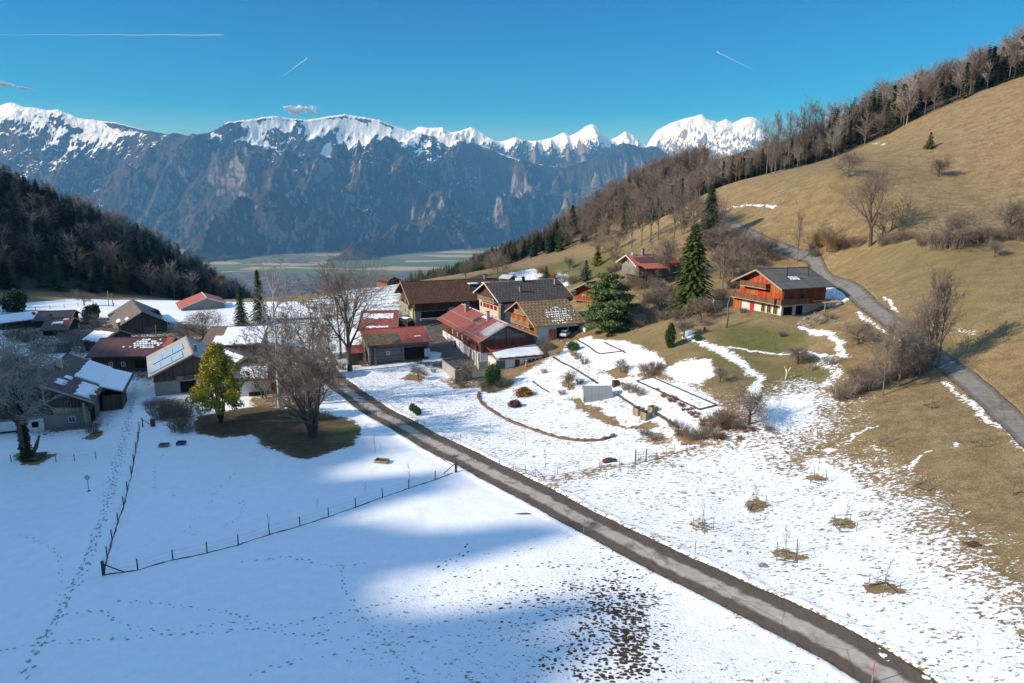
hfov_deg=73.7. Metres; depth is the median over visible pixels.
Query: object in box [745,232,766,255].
bare tree
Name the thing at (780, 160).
spruce
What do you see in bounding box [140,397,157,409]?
bare bush
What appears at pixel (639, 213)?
bare tree
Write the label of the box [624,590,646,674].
footprints
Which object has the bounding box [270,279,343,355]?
bare tree
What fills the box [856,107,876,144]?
bare tree
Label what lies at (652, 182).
bare tree
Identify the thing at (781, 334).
bare bush
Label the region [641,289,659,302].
bare bush
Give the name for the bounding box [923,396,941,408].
tree guard
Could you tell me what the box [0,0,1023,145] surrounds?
sky
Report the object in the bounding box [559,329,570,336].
parked car
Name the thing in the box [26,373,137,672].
footprints
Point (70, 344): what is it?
bare bush
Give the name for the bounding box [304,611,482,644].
footprints
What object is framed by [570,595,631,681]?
footprints
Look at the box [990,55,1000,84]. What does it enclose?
spruce
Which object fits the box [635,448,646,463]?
garden gate
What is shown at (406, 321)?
car
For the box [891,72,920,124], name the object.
bare tree
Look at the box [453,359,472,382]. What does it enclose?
pruned tree
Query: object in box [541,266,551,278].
blue spruce
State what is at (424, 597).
footprints
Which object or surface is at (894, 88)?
spruce
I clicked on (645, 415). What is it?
compost bin
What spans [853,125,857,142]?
spruce
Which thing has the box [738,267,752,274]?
bare bush
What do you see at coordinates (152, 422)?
field gate
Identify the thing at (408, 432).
post and wire fence
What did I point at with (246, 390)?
bungalow
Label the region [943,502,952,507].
rock
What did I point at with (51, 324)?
cottage
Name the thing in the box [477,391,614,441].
stone border
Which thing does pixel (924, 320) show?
bare tree
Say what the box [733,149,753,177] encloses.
bare tree
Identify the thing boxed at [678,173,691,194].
bare tree
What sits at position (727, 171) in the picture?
bare tree
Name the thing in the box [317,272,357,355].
bare tree
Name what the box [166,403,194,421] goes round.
bare bush
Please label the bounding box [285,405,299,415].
bare bush
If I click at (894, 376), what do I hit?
bare bush
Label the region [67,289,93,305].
bare tree
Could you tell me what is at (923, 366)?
bare bush
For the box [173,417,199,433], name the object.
bare bush
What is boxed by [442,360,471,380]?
retaining wall
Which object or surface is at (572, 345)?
evergreen bush
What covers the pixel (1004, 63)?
bare tree
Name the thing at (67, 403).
window
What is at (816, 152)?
bare tree
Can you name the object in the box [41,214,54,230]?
bare tree
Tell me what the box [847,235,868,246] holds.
bare bush
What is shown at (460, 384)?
bare bush
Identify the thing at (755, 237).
bare tree
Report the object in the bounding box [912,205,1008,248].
bush
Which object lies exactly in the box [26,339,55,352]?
bare bush
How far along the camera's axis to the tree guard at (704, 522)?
75.62 m
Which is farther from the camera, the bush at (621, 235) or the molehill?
the bush at (621, 235)
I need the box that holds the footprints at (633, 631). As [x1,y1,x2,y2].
[619,604,647,671]
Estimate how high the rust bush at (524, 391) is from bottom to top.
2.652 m
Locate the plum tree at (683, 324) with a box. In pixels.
[672,315,700,337]
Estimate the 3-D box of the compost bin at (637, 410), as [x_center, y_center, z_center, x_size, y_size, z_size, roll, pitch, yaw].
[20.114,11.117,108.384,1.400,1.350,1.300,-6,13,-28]
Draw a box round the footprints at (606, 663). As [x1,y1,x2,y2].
[604,614,646,678]
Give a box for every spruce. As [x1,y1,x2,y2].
[8,258,19,289]
[21,219,28,245]
[23,215,29,238]
[40,218,48,247]
[47,232,59,266]
[50,261,61,289]
[53,255,66,290]
[59,237,71,271]
[66,219,72,239]
[70,227,77,244]
[72,251,84,286]
[99,260,104,279]
[112,265,121,292]
[113,259,118,282]
[115,254,123,284]
[119,262,129,292]
[123,258,131,284]
[140,263,143,283]
[150,263,157,289]
[160,278,164,297]
[203,276,209,293]
[232,286,249,325]
[250,269,269,322]
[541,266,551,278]
[566,205,579,234]
[576,260,592,281]
[624,212,629,233]
[663,223,714,316]
[680,178,684,200]
[700,183,721,245]
[718,161,726,186]
[727,157,735,182]
[737,157,743,180]
[741,158,746,179]
[747,159,753,178]
[756,148,764,175]
[776,142,782,169]
[779,149,784,169]
[787,139,793,167]
[805,142,812,163]
[810,137,816,160]
[820,133,825,157]
[827,131,833,156]
[844,121,852,148]
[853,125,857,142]
[855,108,865,143]
[860,114,870,142]
[868,97,876,132]
[881,100,891,133]
[888,93,897,126]
[889,85,896,123]
[898,85,908,121]
[913,88,922,117]
[923,132,934,148]
[943,75,952,103]
[959,62,970,98]
[972,67,980,90]
[979,49,991,85]
[982,47,998,86]
[982,70,988,89]
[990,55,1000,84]
[993,67,998,85]
[998,47,1005,79]
[999,52,1009,79]
[1000,56,1009,82]
[1010,36,1023,75]
[1010,54,1018,78]
[1017,51,1023,76]
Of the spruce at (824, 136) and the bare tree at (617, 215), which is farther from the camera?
the bare tree at (617, 215)
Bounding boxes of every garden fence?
[355,387,633,476]
[646,440,700,461]
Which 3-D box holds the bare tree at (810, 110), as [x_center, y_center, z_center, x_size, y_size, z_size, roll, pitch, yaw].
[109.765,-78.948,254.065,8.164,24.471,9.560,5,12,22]
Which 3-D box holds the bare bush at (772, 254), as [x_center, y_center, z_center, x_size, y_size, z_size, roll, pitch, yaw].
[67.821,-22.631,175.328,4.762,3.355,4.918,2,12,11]
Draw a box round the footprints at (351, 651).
[250,640,436,674]
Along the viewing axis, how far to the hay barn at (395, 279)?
263.62 m
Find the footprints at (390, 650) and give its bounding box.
[340,564,419,673]
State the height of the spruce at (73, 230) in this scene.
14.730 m
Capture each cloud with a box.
[0,81,14,86]
[17,86,34,90]
[284,105,316,115]
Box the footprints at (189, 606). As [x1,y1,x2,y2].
[117,600,248,619]
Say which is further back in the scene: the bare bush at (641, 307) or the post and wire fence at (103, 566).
the bare bush at (641, 307)
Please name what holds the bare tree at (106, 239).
on the ground
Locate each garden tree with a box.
[536,333,554,357]
[557,369,579,387]
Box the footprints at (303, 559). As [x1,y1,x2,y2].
[241,556,364,566]
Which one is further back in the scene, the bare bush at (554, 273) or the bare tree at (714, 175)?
the bare tree at (714, 175)
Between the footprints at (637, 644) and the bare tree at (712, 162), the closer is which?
the footprints at (637, 644)
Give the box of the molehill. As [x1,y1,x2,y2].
[963,541,981,547]
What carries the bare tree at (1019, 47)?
on the ground
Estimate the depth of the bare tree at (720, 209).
191.81 m
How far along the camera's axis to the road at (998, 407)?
107.86 m
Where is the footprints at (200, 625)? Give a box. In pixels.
[67,610,337,630]
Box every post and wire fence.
[100,422,456,575]
[338,390,454,464]
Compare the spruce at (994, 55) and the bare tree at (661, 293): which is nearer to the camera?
the bare tree at (661, 293)
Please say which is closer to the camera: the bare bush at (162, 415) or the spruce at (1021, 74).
the bare bush at (162, 415)
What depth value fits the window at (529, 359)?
148.52 m
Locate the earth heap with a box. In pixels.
[602,457,617,463]
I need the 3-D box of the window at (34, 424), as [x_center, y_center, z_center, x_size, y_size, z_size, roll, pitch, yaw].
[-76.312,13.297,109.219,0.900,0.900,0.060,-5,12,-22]
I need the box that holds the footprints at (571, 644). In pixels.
[557,585,630,673]
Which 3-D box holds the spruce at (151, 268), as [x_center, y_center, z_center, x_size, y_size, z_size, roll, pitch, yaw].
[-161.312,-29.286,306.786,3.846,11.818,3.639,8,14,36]
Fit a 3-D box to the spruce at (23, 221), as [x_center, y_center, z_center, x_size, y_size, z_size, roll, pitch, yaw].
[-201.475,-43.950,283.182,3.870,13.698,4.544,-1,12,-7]
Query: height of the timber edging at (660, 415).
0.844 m
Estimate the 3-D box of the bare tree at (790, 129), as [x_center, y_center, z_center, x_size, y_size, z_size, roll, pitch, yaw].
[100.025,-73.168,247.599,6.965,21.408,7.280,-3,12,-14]
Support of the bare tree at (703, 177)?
on the ground
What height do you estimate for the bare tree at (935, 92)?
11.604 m
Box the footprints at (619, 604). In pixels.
[599,594,643,614]
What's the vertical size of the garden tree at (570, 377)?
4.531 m
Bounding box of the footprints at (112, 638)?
[0,627,328,650]
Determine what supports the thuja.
on the ground
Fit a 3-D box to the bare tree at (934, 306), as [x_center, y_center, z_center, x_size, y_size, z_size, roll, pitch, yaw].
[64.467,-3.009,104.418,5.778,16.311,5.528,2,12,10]
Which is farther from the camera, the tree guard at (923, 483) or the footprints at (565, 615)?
the tree guard at (923, 483)
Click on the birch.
(283, 340)
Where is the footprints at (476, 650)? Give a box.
[405,626,540,679]
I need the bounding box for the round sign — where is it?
[84,475,90,491]
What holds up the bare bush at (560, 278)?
on the ground
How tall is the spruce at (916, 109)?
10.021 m
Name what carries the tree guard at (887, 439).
on the ground
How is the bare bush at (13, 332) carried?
on the ground
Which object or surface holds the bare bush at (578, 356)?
on the ground
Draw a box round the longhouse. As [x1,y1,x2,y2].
[85,336,178,371]
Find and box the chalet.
[723,266,843,315]
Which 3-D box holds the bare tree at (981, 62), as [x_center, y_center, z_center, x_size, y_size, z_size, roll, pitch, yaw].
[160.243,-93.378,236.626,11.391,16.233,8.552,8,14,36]
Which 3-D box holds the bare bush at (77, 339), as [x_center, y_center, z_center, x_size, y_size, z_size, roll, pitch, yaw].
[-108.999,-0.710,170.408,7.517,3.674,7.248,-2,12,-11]
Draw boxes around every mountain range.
[0,102,667,261]
[412,124,675,167]
[647,114,776,160]
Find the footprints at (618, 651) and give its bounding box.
[603,617,645,678]
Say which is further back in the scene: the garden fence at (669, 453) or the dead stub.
the dead stub
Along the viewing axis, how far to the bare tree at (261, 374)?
124.96 m
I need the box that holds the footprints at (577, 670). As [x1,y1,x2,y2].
[554,582,625,672]
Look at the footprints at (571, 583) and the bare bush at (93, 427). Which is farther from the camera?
the bare bush at (93, 427)
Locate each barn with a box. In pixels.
[0,310,37,329]
[32,310,80,327]
[107,299,169,333]
[346,326,432,365]
[359,310,398,337]
[375,275,402,285]
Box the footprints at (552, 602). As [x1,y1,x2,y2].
[488,587,634,608]
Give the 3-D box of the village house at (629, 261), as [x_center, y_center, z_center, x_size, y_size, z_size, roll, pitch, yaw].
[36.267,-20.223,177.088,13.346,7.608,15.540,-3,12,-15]
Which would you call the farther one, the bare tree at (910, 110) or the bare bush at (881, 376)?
the bare tree at (910, 110)
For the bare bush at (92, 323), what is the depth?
190.78 m
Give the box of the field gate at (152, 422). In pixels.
[141,418,155,426]
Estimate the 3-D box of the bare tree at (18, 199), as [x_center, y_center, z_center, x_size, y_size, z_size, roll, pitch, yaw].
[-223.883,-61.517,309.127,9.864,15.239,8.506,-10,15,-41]
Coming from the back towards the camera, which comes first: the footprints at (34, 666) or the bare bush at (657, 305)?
the bare bush at (657, 305)
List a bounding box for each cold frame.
[158,442,169,447]
[176,440,186,445]
[374,458,389,463]
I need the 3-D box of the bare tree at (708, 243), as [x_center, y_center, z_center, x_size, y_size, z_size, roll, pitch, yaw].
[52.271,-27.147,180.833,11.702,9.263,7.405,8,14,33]
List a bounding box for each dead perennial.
[712,433,721,440]
[718,422,727,429]
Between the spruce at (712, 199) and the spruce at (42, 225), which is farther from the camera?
the spruce at (42, 225)
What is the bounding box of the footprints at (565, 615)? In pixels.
[498,603,627,628]
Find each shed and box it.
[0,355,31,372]
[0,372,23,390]
[202,325,268,355]
[221,347,260,370]
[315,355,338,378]
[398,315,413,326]
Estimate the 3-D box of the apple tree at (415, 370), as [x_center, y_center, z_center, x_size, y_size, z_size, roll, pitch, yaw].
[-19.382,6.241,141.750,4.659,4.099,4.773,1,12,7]
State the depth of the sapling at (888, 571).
61.46 m
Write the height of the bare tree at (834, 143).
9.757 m
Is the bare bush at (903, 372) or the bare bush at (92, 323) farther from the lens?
the bare bush at (92, 323)
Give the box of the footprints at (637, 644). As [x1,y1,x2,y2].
[621,589,648,679]
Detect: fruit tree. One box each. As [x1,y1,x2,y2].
[827,148,872,177]
[926,153,956,176]
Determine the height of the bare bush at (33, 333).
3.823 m
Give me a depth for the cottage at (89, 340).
165.86 m
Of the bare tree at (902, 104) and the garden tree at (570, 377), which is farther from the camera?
the bare tree at (902, 104)
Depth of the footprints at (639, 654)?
57.57 m
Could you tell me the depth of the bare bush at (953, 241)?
139.86 m
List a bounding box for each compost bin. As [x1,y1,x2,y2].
[632,406,644,416]
[640,410,652,420]
[647,405,657,412]
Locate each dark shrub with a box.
[0,288,28,311]
[81,303,100,319]
[151,309,161,314]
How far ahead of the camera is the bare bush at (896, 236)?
158.42 m
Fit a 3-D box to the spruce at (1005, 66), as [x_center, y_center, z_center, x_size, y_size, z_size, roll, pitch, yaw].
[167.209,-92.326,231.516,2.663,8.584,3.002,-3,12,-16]
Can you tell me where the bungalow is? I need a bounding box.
[230,362,275,396]
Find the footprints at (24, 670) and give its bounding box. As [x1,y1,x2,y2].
[23,372,137,675]
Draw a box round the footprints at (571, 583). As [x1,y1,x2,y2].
[509,569,648,591]
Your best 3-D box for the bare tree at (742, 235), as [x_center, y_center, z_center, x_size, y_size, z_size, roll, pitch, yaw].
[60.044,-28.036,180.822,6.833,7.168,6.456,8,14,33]
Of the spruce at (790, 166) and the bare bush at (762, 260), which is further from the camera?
the spruce at (790, 166)
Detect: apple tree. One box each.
[409,364,428,378]
[612,356,629,374]
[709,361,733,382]
[722,376,780,424]
[780,341,815,364]
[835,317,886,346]
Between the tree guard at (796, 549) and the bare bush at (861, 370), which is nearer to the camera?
the tree guard at (796, 549)
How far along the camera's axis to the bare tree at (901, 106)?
243.09 m
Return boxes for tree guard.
[693,513,714,532]
[747,492,766,510]
[776,539,797,562]
[810,468,827,485]
[833,513,857,533]
[868,573,900,597]
[879,433,893,446]
[914,471,936,491]
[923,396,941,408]
[970,430,989,447]
[1012,480,1023,495]
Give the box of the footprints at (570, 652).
[539,596,621,668]
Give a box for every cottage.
[39,314,79,335]
[79,322,134,350]
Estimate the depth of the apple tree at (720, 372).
113.96 m
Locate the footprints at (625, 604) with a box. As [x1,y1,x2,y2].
[599,588,646,612]
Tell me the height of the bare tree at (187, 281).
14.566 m
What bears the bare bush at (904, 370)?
on the ground
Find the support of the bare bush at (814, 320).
on the ground
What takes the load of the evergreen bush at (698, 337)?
on the ground
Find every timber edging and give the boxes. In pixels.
[553,356,597,383]
[576,339,624,353]
[604,342,625,352]
[617,394,635,406]
[654,411,679,427]
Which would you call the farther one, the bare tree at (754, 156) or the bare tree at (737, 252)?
the bare tree at (754, 156)
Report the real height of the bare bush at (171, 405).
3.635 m
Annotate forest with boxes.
[0,164,252,299]
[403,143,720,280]
[651,27,1023,209]
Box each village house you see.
[146,336,213,395]
[175,292,226,310]
[473,276,572,323]
[504,298,591,343]
[569,280,598,301]
[616,248,683,281]
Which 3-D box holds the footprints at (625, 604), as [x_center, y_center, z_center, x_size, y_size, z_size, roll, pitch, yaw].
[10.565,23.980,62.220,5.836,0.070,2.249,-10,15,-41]
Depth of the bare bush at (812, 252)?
172.86 m
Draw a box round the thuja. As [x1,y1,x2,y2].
[664,322,676,347]
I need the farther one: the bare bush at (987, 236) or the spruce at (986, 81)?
the spruce at (986, 81)
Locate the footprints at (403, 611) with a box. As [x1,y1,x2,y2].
[318,594,497,625]
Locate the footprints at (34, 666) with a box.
[20,376,136,677]
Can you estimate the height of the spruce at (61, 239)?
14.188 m
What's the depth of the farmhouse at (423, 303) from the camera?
185.94 m
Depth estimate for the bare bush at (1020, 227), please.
143.38 m
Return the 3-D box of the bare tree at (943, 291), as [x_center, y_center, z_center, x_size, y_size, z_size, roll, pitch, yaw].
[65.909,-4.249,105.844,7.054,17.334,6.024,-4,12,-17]
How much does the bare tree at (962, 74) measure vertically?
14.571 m
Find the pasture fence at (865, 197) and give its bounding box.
[732,191,1017,207]
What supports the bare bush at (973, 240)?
on the ground
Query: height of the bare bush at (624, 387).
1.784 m
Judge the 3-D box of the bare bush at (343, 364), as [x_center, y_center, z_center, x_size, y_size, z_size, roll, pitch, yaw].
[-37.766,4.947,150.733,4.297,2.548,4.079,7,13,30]
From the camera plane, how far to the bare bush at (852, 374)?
107.53 m
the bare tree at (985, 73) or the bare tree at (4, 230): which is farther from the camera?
the bare tree at (4, 230)
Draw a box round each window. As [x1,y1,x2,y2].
[31,422,38,427]
[65,401,70,407]
[65,416,78,422]
[524,358,539,362]
[761,303,764,311]
[766,305,770,313]
[773,306,777,314]
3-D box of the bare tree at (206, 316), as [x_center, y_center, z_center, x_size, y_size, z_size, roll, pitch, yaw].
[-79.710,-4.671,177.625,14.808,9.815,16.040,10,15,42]
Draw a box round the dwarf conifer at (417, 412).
[414,406,421,415]
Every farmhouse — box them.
[0,353,133,434]
[394,274,499,325]
[437,302,544,369]
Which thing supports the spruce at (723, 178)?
on the ground
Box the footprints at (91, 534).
[19,372,135,679]
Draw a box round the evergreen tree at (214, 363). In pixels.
[184,340,251,422]
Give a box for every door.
[144,327,153,332]
[424,348,429,356]
[515,359,519,365]
[550,329,555,340]
[749,301,753,309]
[758,289,762,295]
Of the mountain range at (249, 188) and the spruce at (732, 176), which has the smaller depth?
the spruce at (732, 176)
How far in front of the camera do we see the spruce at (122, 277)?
281.07 m
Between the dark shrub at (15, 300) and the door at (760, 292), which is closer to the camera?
the door at (760, 292)
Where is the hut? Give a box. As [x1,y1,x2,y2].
[498,274,516,280]
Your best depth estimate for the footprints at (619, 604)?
62.25 m
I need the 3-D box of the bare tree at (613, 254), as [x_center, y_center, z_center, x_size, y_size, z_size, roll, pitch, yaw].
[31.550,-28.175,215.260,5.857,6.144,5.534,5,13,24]
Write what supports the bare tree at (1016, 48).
on the ground
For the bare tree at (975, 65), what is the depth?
237.79 m
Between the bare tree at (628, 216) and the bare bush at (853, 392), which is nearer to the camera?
the bare bush at (853, 392)
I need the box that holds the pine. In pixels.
[582,272,640,332]
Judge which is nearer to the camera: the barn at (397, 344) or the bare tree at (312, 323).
the bare tree at (312, 323)
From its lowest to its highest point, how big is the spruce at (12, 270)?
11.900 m
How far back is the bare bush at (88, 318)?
194.51 m
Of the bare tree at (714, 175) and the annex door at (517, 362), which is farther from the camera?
the bare tree at (714, 175)
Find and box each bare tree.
[0,222,9,247]
[0,239,14,267]
[5,192,27,209]
[16,198,33,221]
[18,208,40,234]
[29,234,45,251]
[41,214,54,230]
[52,227,69,244]
[58,232,84,253]
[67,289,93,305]
[69,220,96,240]
[78,218,104,247]
[93,233,113,245]
[93,241,117,270]
[94,240,101,258]
[110,259,133,285]
[134,260,157,295]
[165,316,201,336]
[169,306,238,339]
[177,270,199,295]
[180,272,194,295]
[229,317,297,398]
[237,334,353,437]
[244,272,350,402]
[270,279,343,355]
[293,243,421,371]
[308,301,344,354]
[309,359,342,391]
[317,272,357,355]
[458,260,472,278]
[474,249,518,277]
[561,255,576,268]
[583,232,612,251]
[594,215,611,235]
[596,211,612,228]
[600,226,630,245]
[604,245,619,259]
[610,241,630,262]
[611,210,625,228]
[617,208,631,233]
[624,195,642,248]
[624,269,640,291]
[625,178,656,245]
[626,192,638,220]
[631,262,654,282]
[633,280,652,304]
[637,167,665,241]
[641,268,668,291]
[641,298,656,318]
[642,173,672,239]
[645,234,663,253]
[646,282,677,304]
[654,226,681,282]
[662,172,686,237]
[663,187,718,230]
[663,288,682,307]
[667,176,699,233]
[668,238,682,270]
[677,294,718,318]
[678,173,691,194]
[683,180,692,203]
[683,208,714,237]
[685,174,697,194]
[691,175,703,192]
[695,169,708,186]
[698,190,732,222]
[699,227,727,255]
[700,166,714,187]
[704,153,718,168]
[704,168,719,183]
[706,219,752,247]
[706,243,742,278]
[709,235,735,288]
[712,187,731,220]
[718,158,732,180]
[719,238,747,267]
[720,164,733,182]
[724,242,743,278]
[725,223,751,248]
[728,228,761,262]
[729,150,745,181]
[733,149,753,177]
[735,150,752,170]
[735,164,744,176]
[739,251,758,267]
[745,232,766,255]
[746,156,760,177]
[747,146,763,167]
[748,226,765,248]
[749,146,765,174]
[755,236,783,257]
[758,117,778,174]
[763,127,784,174]
[763,149,779,172]
[768,111,788,172]
[773,125,789,170]
[781,109,800,168]
[782,154,790,168]
[785,111,804,165]
[792,141,804,166]
[793,211,809,261]
[795,103,812,147]
[799,94,819,151]
[800,141,807,163]
[803,147,812,160]
[803,232,816,248]
[807,101,824,158]
[809,217,846,248]
[811,138,824,158]
[814,143,824,155]
[816,106,830,140]
[816,134,828,159]
[822,126,841,153]
[822,129,841,155]
[827,134,841,150]
[828,98,864,135]
[828,156,925,246]
[832,120,847,150]
[853,341,884,390]
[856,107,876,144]
[859,121,872,137]
[862,305,947,374]
[870,317,901,395]
[872,116,884,135]
[877,110,894,130]
[878,320,933,385]
[881,191,921,229]
[886,86,903,115]
[890,91,915,123]
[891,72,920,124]
[893,88,919,122]
[896,85,918,119]
[897,100,912,125]
[903,295,945,376]
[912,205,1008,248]
[912,258,966,367]
[913,268,963,371]
[916,72,946,114]
[927,80,946,108]
[931,270,969,363]
[947,54,969,95]
[947,59,976,92]
[957,51,972,91]
[960,53,986,93]
[961,41,992,91]
[963,49,989,91]
[963,50,991,92]
[969,39,992,84]
[980,57,999,84]
[984,189,1023,237]
[997,29,1023,77]
[999,48,1009,77]
[1006,46,1023,78]
[1007,34,1023,72]
[1017,31,1023,59]
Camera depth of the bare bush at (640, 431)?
100.73 m
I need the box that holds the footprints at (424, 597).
[340,579,514,613]
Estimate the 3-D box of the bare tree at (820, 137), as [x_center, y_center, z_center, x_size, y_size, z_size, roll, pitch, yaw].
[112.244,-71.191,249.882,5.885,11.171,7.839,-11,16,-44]
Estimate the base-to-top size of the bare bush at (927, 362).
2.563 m
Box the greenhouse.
[581,385,612,402]
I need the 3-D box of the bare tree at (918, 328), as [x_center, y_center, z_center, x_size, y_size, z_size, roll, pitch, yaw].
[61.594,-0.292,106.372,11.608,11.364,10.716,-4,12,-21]
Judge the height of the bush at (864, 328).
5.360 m
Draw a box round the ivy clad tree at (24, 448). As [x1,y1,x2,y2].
[0,327,72,461]
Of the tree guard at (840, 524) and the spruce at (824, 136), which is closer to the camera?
the tree guard at (840, 524)
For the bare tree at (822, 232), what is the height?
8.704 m
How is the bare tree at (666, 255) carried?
on the ground
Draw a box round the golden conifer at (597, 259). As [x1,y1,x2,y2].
[591,245,603,265]
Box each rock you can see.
[758,562,768,566]
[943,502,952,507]
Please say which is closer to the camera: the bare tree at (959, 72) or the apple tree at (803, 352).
the apple tree at (803, 352)
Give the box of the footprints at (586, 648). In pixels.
[576,598,635,678]
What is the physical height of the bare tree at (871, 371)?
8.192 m
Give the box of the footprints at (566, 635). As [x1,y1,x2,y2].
[525,624,603,645]
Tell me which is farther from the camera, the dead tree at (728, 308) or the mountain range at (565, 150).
the mountain range at (565, 150)
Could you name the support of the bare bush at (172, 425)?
on the ground
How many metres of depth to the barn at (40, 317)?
189.84 m
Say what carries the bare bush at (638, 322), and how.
on the ground
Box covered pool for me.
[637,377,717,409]
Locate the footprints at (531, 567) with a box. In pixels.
[453,561,589,577]
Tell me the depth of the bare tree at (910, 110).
241.66 m
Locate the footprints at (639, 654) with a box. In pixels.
[617,606,649,666]
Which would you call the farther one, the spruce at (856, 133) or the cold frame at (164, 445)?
the spruce at (856, 133)
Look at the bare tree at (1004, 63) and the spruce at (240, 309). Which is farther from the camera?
the bare tree at (1004, 63)
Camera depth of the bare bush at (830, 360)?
113.37 m
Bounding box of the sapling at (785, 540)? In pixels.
[783,525,790,556]
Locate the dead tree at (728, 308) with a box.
[726,285,737,327]
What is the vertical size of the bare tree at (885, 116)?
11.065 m
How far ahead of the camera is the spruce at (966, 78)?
235.35 m
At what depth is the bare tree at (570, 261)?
233.17 m
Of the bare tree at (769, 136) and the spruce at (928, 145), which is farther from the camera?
the bare tree at (769, 136)
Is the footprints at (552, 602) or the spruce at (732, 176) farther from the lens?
the spruce at (732, 176)
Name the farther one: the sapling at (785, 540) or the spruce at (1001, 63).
the spruce at (1001, 63)
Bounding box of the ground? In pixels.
[0,74,1023,682]
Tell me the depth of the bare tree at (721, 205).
195.41 m
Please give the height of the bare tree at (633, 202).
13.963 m
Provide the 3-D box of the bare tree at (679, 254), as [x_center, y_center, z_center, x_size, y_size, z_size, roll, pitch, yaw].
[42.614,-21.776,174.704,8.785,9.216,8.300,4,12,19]
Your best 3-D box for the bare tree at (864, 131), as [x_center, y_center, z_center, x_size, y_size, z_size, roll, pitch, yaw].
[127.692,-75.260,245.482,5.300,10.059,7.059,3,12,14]
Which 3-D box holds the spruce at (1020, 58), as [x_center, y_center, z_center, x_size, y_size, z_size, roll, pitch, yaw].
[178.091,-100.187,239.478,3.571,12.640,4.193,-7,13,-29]
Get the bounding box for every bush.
[2,324,28,340]
[16,327,39,341]
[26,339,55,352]
[52,336,79,352]
[53,327,77,340]
[62,331,87,345]
[71,329,88,338]
[80,310,98,323]
[80,419,102,432]
[85,317,105,326]
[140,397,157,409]
[141,401,175,420]
[153,398,184,417]
[158,397,175,406]
[165,410,194,432]
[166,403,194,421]
[172,399,195,414]
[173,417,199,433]
[177,331,199,338]
[191,323,211,334]
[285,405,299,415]
[291,345,307,358]
[319,408,330,419]
[326,376,343,388]
[336,358,346,369]
[357,360,367,366]
[452,377,463,383]
[458,381,469,387]
[476,378,490,387]
[484,363,501,385]
[484,384,496,392]
[494,378,506,388]
[500,373,515,383]
[507,399,521,407]
[513,386,535,397]
[536,265,544,272]
[548,269,558,277]
[555,274,568,282]
[563,275,578,284]
[566,341,579,350]
[571,351,582,358]
[574,378,583,384]
[577,356,590,363]
[604,265,618,272]
[610,262,621,269]
[618,381,631,389]
[619,279,632,285]
[622,272,641,282]
[626,382,638,392]
[630,300,648,313]
[631,317,650,327]
[633,275,653,288]
[633,385,648,396]
[634,361,648,371]
[636,362,658,376]
[636,425,652,435]
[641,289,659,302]
[645,358,662,369]
[649,434,660,441]
[650,278,667,288]
[650,299,667,310]
[652,306,671,320]
[658,283,676,293]
[667,418,678,426]
[669,308,692,320]
[670,421,690,436]
[679,427,699,440]
[692,334,701,340]
[692,426,710,438]
[694,316,714,326]
[699,421,723,436]
[703,409,726,427]
[704,303,720,313]
[708,284,730,299]
[710,406,740,423]
[725,275,739,288]
[725,414,748,430]
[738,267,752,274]
[739,307,748,312]
[753,254,769,264]
[763,423,773,431]
[766,250,783,259]
[777,331,788,336]
[804,363,815,370]
[808,248,823,256]
[808,314,825,323]
[811,229,833,245]
[817,355,839,365]
[818,231,846,250]
[820,311,837,320]
[828,383,852,400]
[830,379,862,396]
[836,236,855,249]
[837,377,868,393]
[844,364,868,378]
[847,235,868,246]
[849,371,879,391]
[849,372,882,390]
[855,365,871,376]
[859,366,890,386]
[870,231,897,245]
[873,366,902,381]
[883,367,907,379]
[886,230,905,243]
[895,228,920,240]
[895,359,930,376]
[902,363,922,374]
[908,228,942,245]
[908,356,938,370]
[911,360,931,372]
[914,228,957,249]
[934,227,975,248]
[955,230,982,244]
[973,229,996,242]
[983,223,1012,240]
[986,237,1007,256]
[1000,221,1023,240]
[1012,220,1023,233]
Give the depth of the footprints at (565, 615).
60.74 m
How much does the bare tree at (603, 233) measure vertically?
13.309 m
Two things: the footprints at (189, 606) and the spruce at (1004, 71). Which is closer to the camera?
the footprints at (189, 606)
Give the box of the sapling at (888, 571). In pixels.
[884,557,894,589]
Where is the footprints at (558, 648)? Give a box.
[539,593,607,669]
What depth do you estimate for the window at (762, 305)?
140.92 m
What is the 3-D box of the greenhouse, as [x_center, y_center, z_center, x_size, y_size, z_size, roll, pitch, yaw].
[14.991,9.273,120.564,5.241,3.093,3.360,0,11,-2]
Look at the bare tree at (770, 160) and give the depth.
252.92 m
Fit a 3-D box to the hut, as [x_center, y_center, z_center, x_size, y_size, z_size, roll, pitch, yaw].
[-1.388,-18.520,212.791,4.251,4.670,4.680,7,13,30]
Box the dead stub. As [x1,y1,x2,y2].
[784,366,790,379]
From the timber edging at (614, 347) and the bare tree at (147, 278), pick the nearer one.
the timber edging at (614, 347)
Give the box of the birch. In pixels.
[237,253,311,407]
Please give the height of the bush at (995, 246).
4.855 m
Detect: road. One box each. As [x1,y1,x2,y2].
[296,348,937,682]
[725,219,1023,448]
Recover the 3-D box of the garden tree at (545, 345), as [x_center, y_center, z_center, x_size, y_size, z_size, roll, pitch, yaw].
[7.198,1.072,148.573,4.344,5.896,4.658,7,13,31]
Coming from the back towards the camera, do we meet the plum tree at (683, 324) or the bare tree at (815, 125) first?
the bare tree at (815, 125)

